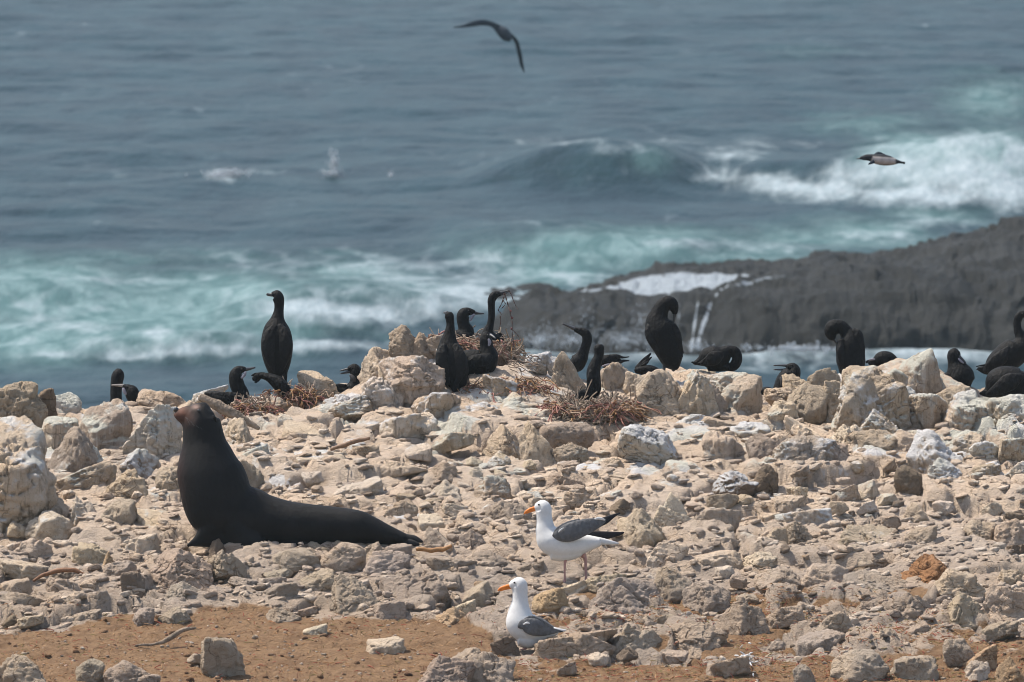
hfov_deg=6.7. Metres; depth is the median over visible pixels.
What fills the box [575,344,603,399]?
cormorant
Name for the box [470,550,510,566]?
boulder
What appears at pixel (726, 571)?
stone
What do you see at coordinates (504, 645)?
stone
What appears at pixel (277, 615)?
boulder
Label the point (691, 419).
boulder
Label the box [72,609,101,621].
boulder
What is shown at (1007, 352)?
cormorant
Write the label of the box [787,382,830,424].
boulder
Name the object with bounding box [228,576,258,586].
stone
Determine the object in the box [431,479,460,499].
boulder
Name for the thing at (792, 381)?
boulder
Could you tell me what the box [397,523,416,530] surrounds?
stone
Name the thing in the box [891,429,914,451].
boulder
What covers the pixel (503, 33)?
seabird
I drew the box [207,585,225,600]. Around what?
boulder
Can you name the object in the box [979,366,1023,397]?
cormorant
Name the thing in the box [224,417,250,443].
boulder
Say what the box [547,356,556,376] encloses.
stone
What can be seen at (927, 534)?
boulder
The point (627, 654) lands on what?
stone
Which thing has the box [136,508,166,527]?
boulder
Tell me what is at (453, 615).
boulder
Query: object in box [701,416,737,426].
boulder
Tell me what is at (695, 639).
boulder
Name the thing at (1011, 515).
stone
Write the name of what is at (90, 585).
rubble
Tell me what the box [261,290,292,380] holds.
cormorant
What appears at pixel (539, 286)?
sea rock
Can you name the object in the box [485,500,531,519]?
boulder
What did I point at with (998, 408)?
boulder
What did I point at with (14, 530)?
stone
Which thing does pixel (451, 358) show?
cormorant
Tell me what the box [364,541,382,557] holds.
boulder
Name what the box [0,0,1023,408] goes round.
sea
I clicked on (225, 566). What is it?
boulder
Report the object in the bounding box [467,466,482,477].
stone
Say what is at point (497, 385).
boulder
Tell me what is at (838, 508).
stone
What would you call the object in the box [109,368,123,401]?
cormorant
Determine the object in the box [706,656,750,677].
boulder
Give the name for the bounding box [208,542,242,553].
boulder
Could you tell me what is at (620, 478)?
boulder
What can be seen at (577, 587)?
boulder
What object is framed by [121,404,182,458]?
boulder
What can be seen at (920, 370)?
boulder
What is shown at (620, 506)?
stone
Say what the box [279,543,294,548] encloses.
boulder
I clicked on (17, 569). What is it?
boulder
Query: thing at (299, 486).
stone
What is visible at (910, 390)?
boulder
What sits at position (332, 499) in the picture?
stone
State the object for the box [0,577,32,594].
boulder
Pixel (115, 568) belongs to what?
boulder
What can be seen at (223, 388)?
boulder
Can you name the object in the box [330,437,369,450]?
dead stick
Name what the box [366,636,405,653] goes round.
boulder
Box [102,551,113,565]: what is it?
stone
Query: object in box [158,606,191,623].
boulder
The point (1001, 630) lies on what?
boulder
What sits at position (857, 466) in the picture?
stone
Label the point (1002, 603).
boulder
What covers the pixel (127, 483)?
boulder
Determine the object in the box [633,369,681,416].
boulder
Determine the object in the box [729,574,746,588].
stone
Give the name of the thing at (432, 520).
stone
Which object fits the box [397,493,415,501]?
stone
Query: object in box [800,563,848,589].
boulder
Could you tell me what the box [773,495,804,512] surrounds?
boulder
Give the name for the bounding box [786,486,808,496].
stone
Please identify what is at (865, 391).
boulder
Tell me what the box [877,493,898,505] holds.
stone
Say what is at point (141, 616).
stone
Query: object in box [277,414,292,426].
stone
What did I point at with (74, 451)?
boulder
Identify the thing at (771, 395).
stone
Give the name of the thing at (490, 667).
boulder
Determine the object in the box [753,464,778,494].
stone
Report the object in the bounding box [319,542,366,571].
boulder
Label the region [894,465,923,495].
stone
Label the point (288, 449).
stone
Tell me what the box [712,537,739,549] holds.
stone
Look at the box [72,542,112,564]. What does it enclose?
boulder
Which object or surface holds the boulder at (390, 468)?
on the ground
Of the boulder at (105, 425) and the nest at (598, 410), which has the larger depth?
the nest at (598, 410)
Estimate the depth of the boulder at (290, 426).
58.92 m
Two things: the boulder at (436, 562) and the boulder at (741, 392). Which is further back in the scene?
the boulder at (741, 392)
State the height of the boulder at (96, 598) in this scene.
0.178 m
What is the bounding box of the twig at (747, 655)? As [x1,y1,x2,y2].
[734,642,758,676]
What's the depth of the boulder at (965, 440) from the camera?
58.51 m
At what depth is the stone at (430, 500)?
57.15 m
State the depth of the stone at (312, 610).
54.71 m
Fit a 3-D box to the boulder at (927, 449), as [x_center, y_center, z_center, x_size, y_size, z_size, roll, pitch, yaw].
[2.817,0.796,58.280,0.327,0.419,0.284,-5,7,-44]
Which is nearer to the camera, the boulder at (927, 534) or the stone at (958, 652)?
the stone at (958, 652)
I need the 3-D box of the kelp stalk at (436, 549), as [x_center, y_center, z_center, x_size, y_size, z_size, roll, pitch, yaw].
[-0.500,1.329,56.000,0.236,0.056,0.034,0,5,0]
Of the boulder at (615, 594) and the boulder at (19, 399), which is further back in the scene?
the boulder at (19, 399)
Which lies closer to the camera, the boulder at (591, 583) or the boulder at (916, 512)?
the boulder at (591, 583)
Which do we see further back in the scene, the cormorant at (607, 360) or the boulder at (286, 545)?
the cormorant at (607, 360)
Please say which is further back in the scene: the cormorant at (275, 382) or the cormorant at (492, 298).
the cormorant at (492, 298)
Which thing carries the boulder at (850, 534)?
on the ground
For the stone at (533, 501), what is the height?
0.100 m
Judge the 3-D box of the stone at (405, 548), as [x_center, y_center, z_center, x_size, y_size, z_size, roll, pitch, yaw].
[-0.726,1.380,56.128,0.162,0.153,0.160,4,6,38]
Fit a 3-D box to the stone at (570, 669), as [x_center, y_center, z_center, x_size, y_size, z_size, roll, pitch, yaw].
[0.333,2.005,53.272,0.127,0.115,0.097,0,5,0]
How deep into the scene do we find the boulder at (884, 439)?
58.51 m
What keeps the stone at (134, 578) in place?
on the ground
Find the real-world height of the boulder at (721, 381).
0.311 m
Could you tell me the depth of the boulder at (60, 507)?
56.96 m
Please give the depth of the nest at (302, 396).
59.76 m
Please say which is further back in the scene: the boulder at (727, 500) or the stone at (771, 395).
the stone at (771, 395)
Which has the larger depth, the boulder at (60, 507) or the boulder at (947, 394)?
the boulder at (947, 394)
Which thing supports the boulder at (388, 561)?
on the ground
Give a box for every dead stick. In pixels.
[135,627,195,645]
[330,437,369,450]
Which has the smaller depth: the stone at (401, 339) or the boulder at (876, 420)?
the boulder at (876, 420)
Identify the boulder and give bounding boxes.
[0,381,47,427]
[0,415,57,533]
[0,558,48,579]
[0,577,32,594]
[0,654,45,681]
[1,591,45,606]
[14,538,52,562]
[24,510,74,540]
[41,416,78,448]
[45,564,79,578]
[45,577,80,591]
[46,426,97,472]
[51,494,69,517]
[55,392,81,413]
[55,461,116,490]
[70,496,95,526]
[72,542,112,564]
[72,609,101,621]
[79,398,132,450]
[87,590,108,608]
[93,445,102,462]
[101,498,136,524]
[103,660,160,681]
[104,468,147,499]
[104,560,136,576]
[120,448,160,477]
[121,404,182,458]
[124,533,160,553]
[136,389,185,406]
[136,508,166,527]
[148,548,213,590]
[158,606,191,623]
[166,581,199,600]
[178,400,194,407]
[191,385,228,402]
[200,637,245,676]
[207,549,246,580]
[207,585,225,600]
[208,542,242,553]
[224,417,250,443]
[242,443,268,456]
[263,582,298,596]
[265,607,301,622]
[266,393,298,411]
[273,547,319,577]
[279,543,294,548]
[281,420,323,437]
[294,449,346,462]
[297,370,337,402]
[298,568,334,591]
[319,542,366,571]
[322,394,349,403]
[325,395,372,421]
[329,573,378,615]
[335,476,383,495]
[357,347,389,384]
[361,376,403,410]
[363,550,410,574]
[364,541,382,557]
[366,601,406,619]
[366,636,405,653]
[378,359,384,379]
[379,355,445,405]
[379,412,439,439]
[379,568,451,610]
[380,460,427,476]
[383,500,417,516]
[411,392,461,417]
[418,655,474,681]
[422,526,449,546]
[426,556,476,569]
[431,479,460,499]
[432,432,474,453]
[435,606,465,624]
[443,401,497,420]
[450,647,480,659]
[458,529,484,549]
[462,580,494,607]
[468,651,515,681]
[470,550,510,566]
[474,475,512,499]
[477,604,501,612]
[481,424,520,459]
[482,374,517,396]
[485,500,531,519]
[499,392,537,408]
[518,420,553,465]
[523,408,556,417]
[531,588,569,614]
[533,637,576,659]
[539,421,593,449]
[546,474,585,486]
[546,629,617,657]
[551,351,585,391]
[551,442,588,462]
[560,581,587,594]
[584,573,626,592]
[588,577,659,613]
[600,362,627,390]
[608,468,632,485]
[611,623,661,657]
[616,508,665,547]
[617,424,677,465]
[622,371,644,396]
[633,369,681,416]
[646,542,688,568]
[653,492,691,526]
[654,566,691,603]
[665,459,692,466]
[670,619,727,659]
[676,414,708,425]
[677,369,718,415]
[682,581,730,614]
[687,508,740,532]
[694,549,744,569]
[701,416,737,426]
[701,432,743,459]
[705,371,747,393]
[706,493,738,508]
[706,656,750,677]
[710,383,727,412]
[712,470,758,496]
[716,596,770,635]
[721,374,762,415]
[727,421,770,437]
[743,551,777,568]
[745,433,777,458]
[754,566,800,593]
[766,527,788,544]
[766,605,804,628]
[767,400,798,420]
[772,434,836,460]
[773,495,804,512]
[774,508,832,523]
[782,373,806,391]
[783,415,821,436]
[784,521,812,544]
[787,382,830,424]
[796,629,844,655]
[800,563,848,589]
[807,368,840,385]
[816,611,854,633]
[823,380,840,422]
[829,424,862,443]
[829,484,860,501]
[830,649,889,681]
[831,365,911,432]
[833,442,849,460]
[838,524,895,545]
[841,569,909,592]
[846,429,896,450]
[848,544,877,567]
[859,409,902,433]
[870,514,901,528]
[873,628,897,639]
[882,592,933,619]
[887,368,907,382]
[888,655,938,680]
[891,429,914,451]
[898,348,944,393]
[901,553,947,583]
[903,502,928,522]
[904,525,937,542]
[906,386,915,394]
[906,429,954,473]
[909,393,947,429]
[927,457,961,478]
[933,568,986,597]
[937,384,970,408]
[943,389,987,430]
[946,429,985,452]
[947,591,985,629]
[963,520,996,539]
[963,644,997,669]
[972,460,1003,475]
[981,584,1023,622]
[982,620,1018,642]
[985,394,1023,425]
[993,518,1023,545]
[995,656,1023,681]
[997,438,1023,463]
[1004,461,1023,478]
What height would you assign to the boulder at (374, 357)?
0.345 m
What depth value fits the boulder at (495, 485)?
57.46 m
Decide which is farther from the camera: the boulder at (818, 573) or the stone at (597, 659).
the boulder at (818, 573)
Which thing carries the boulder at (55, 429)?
on the ground
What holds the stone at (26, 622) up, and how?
on the ground
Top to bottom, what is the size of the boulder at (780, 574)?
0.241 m
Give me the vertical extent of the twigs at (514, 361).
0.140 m
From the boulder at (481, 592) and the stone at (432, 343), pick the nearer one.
the boulder at (481, 592)
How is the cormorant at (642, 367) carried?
on the ground
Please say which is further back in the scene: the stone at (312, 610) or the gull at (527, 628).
the stone at (312, 610)
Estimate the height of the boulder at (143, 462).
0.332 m
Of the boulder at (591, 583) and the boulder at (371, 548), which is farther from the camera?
the boulder at (371, 548)
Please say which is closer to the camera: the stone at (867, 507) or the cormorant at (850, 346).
the stone at (867, 507)
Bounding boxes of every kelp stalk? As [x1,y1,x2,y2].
[33,568,83,581]
[416,544,451,552]
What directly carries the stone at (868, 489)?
on the ground
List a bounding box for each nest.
[222,392,284,418]
[255,376,338,408]
[413,325,531,365]
[452,368,562,402]
[534,379,661,440]
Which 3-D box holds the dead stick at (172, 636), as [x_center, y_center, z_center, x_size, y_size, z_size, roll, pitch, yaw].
[-2.133,1.821,53.896,0.378,0.121,0.034,0,5,-4]
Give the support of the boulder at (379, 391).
on the ground
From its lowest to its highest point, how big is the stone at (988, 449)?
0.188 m
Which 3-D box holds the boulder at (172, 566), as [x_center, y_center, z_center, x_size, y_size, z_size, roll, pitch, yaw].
[-2.108,1.475,55.502,0.462,0.333,0.353,0,5,0]
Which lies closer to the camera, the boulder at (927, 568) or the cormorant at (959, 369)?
the boulder at (927, 568)
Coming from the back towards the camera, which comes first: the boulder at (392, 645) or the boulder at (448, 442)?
the boulder at (448, 442)
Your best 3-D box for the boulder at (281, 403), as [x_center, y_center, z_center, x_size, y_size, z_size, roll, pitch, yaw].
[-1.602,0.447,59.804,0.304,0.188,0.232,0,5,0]
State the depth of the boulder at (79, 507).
56.75 m
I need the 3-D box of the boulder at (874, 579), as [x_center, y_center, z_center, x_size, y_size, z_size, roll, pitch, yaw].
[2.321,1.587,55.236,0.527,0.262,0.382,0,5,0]
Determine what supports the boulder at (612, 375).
on the ground
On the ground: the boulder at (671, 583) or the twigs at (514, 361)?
the boulder at (671, 583)
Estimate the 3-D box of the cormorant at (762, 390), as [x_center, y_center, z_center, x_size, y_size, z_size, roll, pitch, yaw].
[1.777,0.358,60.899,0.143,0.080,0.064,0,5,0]
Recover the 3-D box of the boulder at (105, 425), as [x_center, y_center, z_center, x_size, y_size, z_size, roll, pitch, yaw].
[-2.727,0.628,58.715,0.371,0.481,0.270,-1,5,-11]
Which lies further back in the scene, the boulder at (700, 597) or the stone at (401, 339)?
the stone at (401, 339)
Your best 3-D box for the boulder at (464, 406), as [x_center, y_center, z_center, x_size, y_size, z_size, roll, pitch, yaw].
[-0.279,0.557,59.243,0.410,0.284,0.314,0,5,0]
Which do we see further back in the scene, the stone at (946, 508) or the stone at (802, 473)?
the stone at (802, 473)
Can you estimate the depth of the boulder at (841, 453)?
58.20 m
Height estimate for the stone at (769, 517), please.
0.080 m
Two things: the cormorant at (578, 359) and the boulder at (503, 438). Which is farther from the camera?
the cormorant at (578, 359)
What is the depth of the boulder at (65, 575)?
55.49 m
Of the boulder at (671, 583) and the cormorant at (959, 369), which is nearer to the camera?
the boulder at (671, 583)
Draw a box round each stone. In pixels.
[1,614,17,628]
[7,522,25,538]
[7,605,13,616]
[17,615,43,628]
[38,388,57,416]
[75,658,104,681]
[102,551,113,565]
[120,571,145,597]
[132,607,154,626]
[155,466,178,490]
[187,654,200,665]
[208,538,225,558]
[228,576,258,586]
[240,459,264,488]
[263,569,292,578]
[263,577,285,583]
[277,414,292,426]
[282,446,293,452]
[287,483,303,493]
[298,606,318,616]
[301,471,323,486]
[303,624,327,634]
[308,541,328,551]
[328,496,348,506]
[352,444,380,456]
[385,543,412,554]
[388,324,414,357]
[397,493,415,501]
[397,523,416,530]
[404,443,432,461]
[412,332,434,359]
[417,513,444,530]
[419,497,442,511]
[425,334,442,355]
[428,461,457,482]
[442,503,464,516]
[455,599,475,614]
[466,456,482,466]
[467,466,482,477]
[487,450,510,466]
[490,636,520,655]
[494,469,507,476]
[518,560,543,571]
[522,460,536,469]
[524,351,551,374]
[527,520,536,527]
[528,497,548,506]
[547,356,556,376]
[556,661,576,675]
[557,460,580,467]
[563,492,591,508]
[588,652,609,666]
[599,490,621,496]
[603,458,623,466]
[609,499,629,513]
[616,647,638,661]
[639,615,651,629]
[656,614,673,624]
[661,649,688,664]
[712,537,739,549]
[715,565,734,578]
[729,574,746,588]
[736,593,758,603]
[738,494,754,504]
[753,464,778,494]
[761,512,780,521]
[764,387,791,405]
[768,640,785,650]
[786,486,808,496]
[791,465,810,485]
[792,664,815,681]
[828,501,848,515]
[836,477,850,483]
[850,460,864,472]
[853,601,874,613]
[856,500,878,514]
[858,479,879,499]
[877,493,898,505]
[882,458,896,471]
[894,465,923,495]
[909,623,929,633]
[932,500,954,515]
[942,637,974,666]
[964,660,989,681]
[968,441,998,458]
[981,501,1002,515]
[998,569,1023,584]
[1003,512,1023,520]
[1006,544,1023,554]
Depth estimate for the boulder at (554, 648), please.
53.61 m
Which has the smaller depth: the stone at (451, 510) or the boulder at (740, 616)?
the boulder at (740, 616)
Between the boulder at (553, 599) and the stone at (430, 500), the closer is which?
the boulder at (553, 599)
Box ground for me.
[0,344,1023,681]
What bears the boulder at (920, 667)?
on the ground
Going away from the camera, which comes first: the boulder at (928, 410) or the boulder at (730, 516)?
the boulder at (730, 516)
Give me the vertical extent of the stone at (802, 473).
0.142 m
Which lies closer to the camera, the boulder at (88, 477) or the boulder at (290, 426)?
the boulder at (88, 477)
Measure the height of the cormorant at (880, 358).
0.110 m
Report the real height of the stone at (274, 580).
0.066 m
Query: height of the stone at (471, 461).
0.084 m
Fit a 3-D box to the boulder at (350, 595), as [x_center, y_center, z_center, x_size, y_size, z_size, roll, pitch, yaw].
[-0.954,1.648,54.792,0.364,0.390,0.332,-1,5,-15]
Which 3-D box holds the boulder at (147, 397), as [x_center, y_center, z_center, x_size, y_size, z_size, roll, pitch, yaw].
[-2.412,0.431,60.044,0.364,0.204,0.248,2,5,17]
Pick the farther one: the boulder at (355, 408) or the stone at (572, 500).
the boulder at (355, 408)
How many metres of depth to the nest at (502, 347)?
60.18 m
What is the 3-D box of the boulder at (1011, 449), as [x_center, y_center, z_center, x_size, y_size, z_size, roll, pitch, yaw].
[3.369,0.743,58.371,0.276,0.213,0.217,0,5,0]
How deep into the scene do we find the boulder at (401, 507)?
56.99 m
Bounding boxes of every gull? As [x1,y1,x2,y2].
[498,577,565,649]
[524,500,623,582]
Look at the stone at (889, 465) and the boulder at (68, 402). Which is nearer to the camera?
the stone at (889, 465)
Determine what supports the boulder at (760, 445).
on the ground
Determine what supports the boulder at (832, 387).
on the ground
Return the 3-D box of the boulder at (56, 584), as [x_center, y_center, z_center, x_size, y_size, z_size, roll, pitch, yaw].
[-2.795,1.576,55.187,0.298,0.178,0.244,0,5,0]
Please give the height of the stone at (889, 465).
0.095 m
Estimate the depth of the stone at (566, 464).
58.12 m
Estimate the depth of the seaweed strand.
60.29 m
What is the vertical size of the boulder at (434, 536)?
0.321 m
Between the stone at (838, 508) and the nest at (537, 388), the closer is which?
the stone at (838, 508)
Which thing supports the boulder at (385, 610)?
on the ground
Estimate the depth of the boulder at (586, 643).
53.73 m
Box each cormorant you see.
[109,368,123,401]
[111,384,138,401]
[204,366,255,405]
[251,372,290,398]
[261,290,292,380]
[336,364,360,392]
[435,311,468,391]
[455,307,483,338]
[464,332,497,374]
[481,290,508,343]
[562,323,591,371]
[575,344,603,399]
[601,354,628,367]
[634,353,658,374]
[644,296,683,371]
[691,345,741,371]
[761,387,772,394]
[773,363,800,387]
[824,319,864,374]
[866,351,896,365]
[944,348,974,386]
[976,311,1023,374]
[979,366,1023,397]
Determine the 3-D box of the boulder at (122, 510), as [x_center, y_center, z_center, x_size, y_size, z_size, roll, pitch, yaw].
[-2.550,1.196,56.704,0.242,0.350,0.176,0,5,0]
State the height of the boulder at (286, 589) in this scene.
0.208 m
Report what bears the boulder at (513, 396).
on the ground
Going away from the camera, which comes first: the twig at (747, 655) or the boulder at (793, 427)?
the twig at (747, 655)
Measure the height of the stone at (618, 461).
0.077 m
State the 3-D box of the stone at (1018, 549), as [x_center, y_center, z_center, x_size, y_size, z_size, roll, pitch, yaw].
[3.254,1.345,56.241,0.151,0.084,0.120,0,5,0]
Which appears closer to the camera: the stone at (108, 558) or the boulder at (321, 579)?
the boulder at (321, 579)
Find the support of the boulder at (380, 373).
on the ground
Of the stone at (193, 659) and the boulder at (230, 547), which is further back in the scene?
the boulder at (230, 547)
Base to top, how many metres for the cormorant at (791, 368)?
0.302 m
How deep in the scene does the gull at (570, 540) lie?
55.37 m
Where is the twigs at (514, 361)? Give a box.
[505,349,541,372]
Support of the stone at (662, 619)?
on the ground
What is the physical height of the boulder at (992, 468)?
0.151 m
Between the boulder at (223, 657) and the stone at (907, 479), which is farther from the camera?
the stone at (907, 479)
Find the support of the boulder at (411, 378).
on the ground
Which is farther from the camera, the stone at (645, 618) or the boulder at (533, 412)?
the boulder at (533, 412)
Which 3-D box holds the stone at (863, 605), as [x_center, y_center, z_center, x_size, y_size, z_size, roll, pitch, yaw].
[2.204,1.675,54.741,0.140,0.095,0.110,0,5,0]
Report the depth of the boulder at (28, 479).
56.74 m
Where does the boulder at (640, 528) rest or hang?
on the ground
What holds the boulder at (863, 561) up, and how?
on the ground
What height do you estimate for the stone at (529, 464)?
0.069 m
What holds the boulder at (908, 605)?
on the ground
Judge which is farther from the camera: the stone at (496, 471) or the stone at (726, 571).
the stone at (496, 471)
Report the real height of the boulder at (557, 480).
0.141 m
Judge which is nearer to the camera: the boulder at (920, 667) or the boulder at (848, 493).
the boulder at (920, 667)
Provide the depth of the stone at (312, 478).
57.81 m
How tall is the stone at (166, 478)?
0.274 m
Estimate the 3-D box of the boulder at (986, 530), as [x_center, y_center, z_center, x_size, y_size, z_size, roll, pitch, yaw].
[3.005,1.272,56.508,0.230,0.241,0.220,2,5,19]
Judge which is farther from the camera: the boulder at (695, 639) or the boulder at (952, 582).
the boulder at (952, 582)
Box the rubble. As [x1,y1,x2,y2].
[0,397,1023,681]
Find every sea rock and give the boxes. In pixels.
[476,216,1023,355]
[515,282,553,290]
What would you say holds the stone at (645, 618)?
on the ground
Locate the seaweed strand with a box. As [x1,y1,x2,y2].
[498,291,518,346]
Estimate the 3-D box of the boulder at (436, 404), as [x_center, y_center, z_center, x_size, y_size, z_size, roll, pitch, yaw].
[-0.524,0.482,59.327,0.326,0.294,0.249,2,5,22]
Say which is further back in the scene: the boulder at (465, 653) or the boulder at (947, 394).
the boulder at (947, 394)
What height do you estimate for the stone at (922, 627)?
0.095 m
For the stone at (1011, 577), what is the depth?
55.40 m
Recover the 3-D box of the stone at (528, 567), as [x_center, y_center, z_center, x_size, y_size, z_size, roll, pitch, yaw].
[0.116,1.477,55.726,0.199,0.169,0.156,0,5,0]
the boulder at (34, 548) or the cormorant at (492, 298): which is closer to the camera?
the boulder at (34, 548)
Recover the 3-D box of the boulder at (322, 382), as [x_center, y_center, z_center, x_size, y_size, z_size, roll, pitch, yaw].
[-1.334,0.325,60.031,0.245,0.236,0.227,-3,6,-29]
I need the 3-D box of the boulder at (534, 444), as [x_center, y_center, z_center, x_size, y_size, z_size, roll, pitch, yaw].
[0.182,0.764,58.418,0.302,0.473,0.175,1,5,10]
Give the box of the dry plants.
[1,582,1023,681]
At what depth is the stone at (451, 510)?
57.06 m
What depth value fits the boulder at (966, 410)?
58.95 m
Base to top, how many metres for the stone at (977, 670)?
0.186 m
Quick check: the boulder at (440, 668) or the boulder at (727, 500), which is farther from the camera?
the boulder at (727, 500)
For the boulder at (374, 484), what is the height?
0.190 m
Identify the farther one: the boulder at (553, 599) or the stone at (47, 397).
the stone at (47, 397)
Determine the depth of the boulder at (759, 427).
58.77 m
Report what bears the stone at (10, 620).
on the ground
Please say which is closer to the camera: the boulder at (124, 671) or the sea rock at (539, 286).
the boulder at (124, 671)
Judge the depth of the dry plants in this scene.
53.75 m
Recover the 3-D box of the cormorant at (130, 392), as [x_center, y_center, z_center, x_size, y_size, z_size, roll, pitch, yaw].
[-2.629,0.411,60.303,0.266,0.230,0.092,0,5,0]
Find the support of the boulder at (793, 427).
on the ground
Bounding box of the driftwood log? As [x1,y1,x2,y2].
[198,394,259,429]
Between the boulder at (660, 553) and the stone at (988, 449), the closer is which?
the boulder at (660, 553)
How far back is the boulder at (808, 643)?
53.84 m
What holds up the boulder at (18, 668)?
on the ground
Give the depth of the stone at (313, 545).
56.13 m
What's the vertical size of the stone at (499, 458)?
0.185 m
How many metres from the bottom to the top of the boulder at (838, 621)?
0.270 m
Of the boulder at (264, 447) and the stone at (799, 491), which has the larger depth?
the boulder at (264, 447)
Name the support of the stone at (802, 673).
on the ground
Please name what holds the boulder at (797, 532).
on the ground
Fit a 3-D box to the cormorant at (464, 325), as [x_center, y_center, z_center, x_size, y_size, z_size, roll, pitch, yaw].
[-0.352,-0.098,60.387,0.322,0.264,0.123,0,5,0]
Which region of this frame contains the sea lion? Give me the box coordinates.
[173,402,422,546]
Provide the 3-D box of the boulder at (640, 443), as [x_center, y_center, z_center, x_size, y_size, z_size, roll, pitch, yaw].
[0.909,0.761,58.409,0.412,0.426,0.349,0,5,0]
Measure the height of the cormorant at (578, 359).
0.342 m
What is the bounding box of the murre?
[857,152,904,165]
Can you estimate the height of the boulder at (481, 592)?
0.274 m
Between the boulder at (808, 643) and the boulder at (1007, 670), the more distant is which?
the boulder at (808, 643)
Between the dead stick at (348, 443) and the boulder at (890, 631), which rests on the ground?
the boulder at (890, 631)
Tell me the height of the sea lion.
0.975 m
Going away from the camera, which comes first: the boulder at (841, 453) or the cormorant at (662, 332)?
the boulder at (841, 453)
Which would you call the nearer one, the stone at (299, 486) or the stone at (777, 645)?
the stone at (777, 645)
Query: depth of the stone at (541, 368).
59.95 m
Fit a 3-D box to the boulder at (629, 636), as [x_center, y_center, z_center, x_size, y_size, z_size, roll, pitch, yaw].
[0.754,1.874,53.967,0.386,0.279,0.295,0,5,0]
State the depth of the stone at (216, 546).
56.12 m
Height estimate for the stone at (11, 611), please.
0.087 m
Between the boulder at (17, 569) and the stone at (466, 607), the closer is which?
the stone at (466, 607)
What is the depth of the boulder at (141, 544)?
56.21 m
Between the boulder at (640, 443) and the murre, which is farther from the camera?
the murre
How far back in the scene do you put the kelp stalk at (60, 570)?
55.44 m
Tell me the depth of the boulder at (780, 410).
59.21 m
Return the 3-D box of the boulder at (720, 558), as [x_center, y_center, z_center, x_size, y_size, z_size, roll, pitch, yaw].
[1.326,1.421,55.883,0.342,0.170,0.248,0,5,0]
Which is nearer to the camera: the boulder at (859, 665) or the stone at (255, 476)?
the boulder at (859, 665)
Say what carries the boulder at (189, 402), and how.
on the ground
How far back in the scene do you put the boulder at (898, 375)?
59.63 m
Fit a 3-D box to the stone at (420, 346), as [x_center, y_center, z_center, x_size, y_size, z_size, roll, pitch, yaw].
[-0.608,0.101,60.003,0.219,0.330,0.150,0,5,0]
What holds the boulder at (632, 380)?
on the ground
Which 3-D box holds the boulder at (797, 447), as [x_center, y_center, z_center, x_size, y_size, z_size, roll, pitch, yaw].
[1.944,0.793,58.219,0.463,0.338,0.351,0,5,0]
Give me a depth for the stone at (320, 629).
54.16 m
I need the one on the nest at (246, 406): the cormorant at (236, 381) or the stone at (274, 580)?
the cormorant at (236, 381)
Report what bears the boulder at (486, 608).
on the ground
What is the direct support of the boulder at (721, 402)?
on the ground
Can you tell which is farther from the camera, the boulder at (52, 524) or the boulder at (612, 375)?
the boulder at (612, 375)
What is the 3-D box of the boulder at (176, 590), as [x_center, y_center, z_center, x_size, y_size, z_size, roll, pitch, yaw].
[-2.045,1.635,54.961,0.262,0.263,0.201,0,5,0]
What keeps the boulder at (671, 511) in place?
on the ground
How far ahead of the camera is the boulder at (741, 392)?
59.57 m
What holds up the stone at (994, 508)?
on the ground
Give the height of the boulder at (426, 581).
0.364 m
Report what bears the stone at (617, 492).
on the ground
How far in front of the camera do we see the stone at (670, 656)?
53.60 m
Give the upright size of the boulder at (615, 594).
0.385 m
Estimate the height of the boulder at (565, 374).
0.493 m
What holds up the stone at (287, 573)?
on the ground
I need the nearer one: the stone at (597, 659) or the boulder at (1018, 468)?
the stone at (597, 659)
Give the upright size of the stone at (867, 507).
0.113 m
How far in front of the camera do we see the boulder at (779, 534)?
56.28 m
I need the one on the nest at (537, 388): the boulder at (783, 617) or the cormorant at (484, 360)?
the cormorant at (484, 360)
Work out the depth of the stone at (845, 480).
57.77 m
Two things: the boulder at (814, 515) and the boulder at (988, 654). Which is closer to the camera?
the boulder at (988, 654)
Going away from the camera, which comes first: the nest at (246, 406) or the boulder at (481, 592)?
the boulder at (481, 592)
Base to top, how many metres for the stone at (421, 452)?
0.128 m
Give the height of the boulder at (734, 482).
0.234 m
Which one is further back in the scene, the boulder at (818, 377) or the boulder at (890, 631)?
the boulder at (818, 377)
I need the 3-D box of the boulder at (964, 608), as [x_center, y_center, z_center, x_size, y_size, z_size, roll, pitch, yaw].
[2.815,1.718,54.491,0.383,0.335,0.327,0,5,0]
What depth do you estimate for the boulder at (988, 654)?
53.36 m
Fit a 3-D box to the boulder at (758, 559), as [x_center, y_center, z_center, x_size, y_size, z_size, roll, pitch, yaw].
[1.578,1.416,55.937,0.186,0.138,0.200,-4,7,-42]
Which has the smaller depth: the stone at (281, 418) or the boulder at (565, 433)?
the boulder at (565, 433)
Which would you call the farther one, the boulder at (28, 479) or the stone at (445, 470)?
the stone at (445, 470)
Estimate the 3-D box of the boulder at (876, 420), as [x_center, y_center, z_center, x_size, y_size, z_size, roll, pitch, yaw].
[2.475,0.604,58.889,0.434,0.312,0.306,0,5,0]
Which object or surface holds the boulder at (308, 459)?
on the ground
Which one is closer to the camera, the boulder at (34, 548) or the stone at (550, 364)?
the boulder at (34, 548)
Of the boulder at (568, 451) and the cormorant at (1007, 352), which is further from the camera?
the cormorant at (1007, 352)
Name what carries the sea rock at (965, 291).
in the sea
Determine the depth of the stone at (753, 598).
55.01 m
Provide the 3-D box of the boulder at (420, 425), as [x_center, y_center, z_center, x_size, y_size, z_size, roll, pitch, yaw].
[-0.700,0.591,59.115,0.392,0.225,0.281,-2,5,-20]
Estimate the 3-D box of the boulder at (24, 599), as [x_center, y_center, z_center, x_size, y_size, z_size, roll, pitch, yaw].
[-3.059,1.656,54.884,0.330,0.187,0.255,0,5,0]

